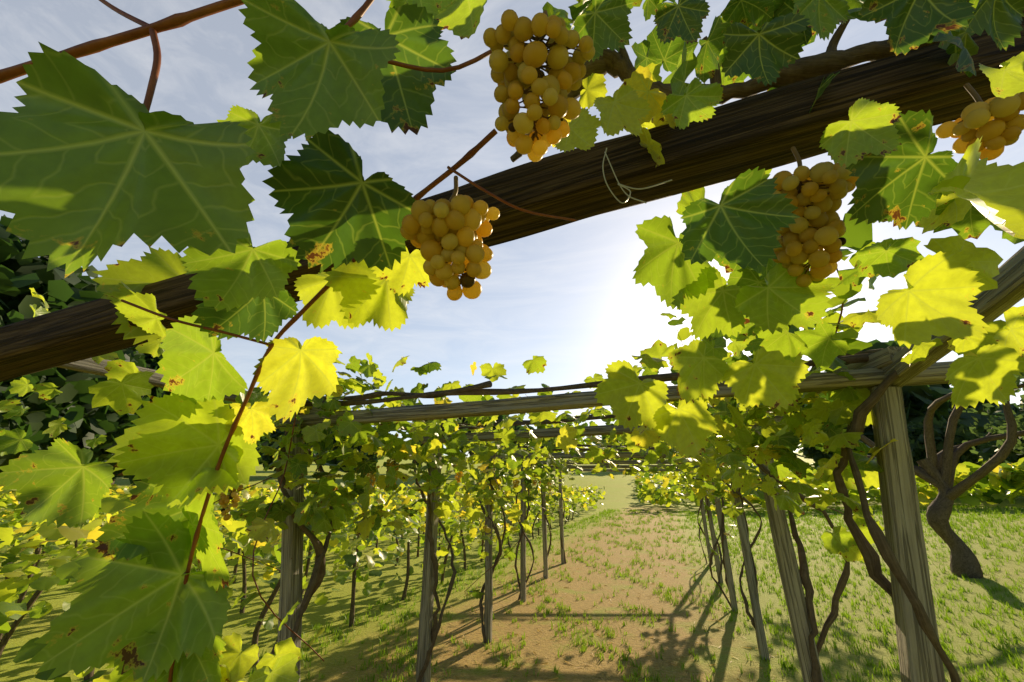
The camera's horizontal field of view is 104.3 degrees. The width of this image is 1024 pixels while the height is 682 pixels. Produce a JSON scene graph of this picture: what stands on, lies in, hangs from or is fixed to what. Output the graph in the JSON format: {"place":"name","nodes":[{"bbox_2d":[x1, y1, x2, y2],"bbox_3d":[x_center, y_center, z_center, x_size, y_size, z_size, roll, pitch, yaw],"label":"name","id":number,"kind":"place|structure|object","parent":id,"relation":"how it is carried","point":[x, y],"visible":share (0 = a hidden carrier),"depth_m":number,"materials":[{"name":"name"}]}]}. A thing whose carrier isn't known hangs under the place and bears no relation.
{"place":"outdoors","nodes":[
{"label":"outdoors","id":0,"kind":"place"},
{"bbox_2d":[0,0,843,681],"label":"vine shoots","id":1,"kind":"object","parent":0,"point":[114,40],"visible":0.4,"depth_m":0.44,"materials":[{"name":"brown plant"}]},
{"bbox_2d":[0,452,1023,681],"bbox_3d":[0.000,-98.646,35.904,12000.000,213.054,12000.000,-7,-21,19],"label":"ground","id":2,"kind":"structure","parent":0,"point":[620,493],"depth_m":5.27,"materials":[{"name":"green plant"}]},
{"bbox_2d":[0,0,1023,681],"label":"vine leaves","id":3,"kind":"object","parent":2,"relation":"on","point":[818,422],"visible":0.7,"depth_m":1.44,"materials":[{"name":"green plant"}]},
{"bbox_2d":[0,457,1023,681],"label":"vine leaves","id":4,"kind":"object","parent":2,"relation":"on","point":[1000,483],"visible":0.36,"depth_m":5.96,"materials":[{"name":"green plant"}]},
{"bbox_2d":[0,10,1023,681],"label":"vine trunks","id":5,"kind":"object","parent":2,"relation":"on","point":[614,64],"visible":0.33,"depth_m":1.81,"materials":[{"name":"brown wood"}]},
{"bbox_2d":[225,10,991,513],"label":"grape stems","id":6,"kind":"object","parent":5,"relation":"attached to","point":[969,88],"visible":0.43,"depth_m":0.45,"materials":[{"name":"plant"}]},
{"bbox_2d":[218,9,1023,520],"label":"grapes","id":7,"kind":"object","parent":5,"relation":"hanging from","point":[458,227],"visible":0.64,"depth_m":0.41,"materials":[{"name":"yellow food"}]},
{"bbox_2d":[57,246,1023,681],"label":"pergola posts and beams","id":8,"kind":"object","parent":2,"relation":"on","point":[919,658],"visible":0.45,"depth_m":1.70,"materials":[{"name":"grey wood"}]},
{"bbox_2d":[0,19,1023,381],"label":"beam","id":9,"kind":"structure","parent":8,"relation":"on","point":[760,131],"depth_m":0.71,"materials":[{"name":"brown wood"}]},
{"bbox_2d":[374,148,822,464],"bbox_3d":[1.171,1.444,5.274,2.986,0.207,9.930,-7,-21,19],"label":"tie wire","id":10,"kind":"object","parent":8,"relation":"on","point":[621,185],"visible":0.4,"depth_m":0.69,"materials":[{"name":"grey metal"}]},
{"bbox_2d":[471,169,876,554],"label":"vine leaves","id":11,"kind":"object","parent":8,"relation":"attached to","point":[858,237],"visible":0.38,"depth_m":4.47,"materials":[{"name":"green plant"}]},
{"bbox_2d":[311,532,789,681],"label":"fallen leaves","id":12,"kind":"object","parent":2,"relation":"on","point":[572,630],"visible":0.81,"depth_m":4.17,"materials":[{"name":"brown plant"}]},
{"bbox_2d":[248,503,1023,681],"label":"grass tufts","id":13,"kind":"object","parent":2,"relation":"on","point":[1009,653],"visible":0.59,"depth_m":5.79,"materials":[{"name":"green plant"}]},
{"bbox_2d":[0,214,1023,578],"bbox_3d":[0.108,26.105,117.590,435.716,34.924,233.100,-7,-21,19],"label":"tree","id":14,"kind":"object","parent":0,"point":[56,288],"depth_m":14.80,"materials":[{"name":"green plant"}]},
{"bbox_2d":[771,372,1023,465],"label":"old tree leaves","id":15,"kind":"object","parent":14,"relation":"on","point":[984,451],"visible":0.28,"depth_m":37.69,"materials":[{"name":"green plant"}]},
{"bbox_2d":[0,0,1023,458],"label":"sky","id":16,"kind":"structure","parent":0,"point":[567,295],"materials":[{"name":"white"}]}
]}

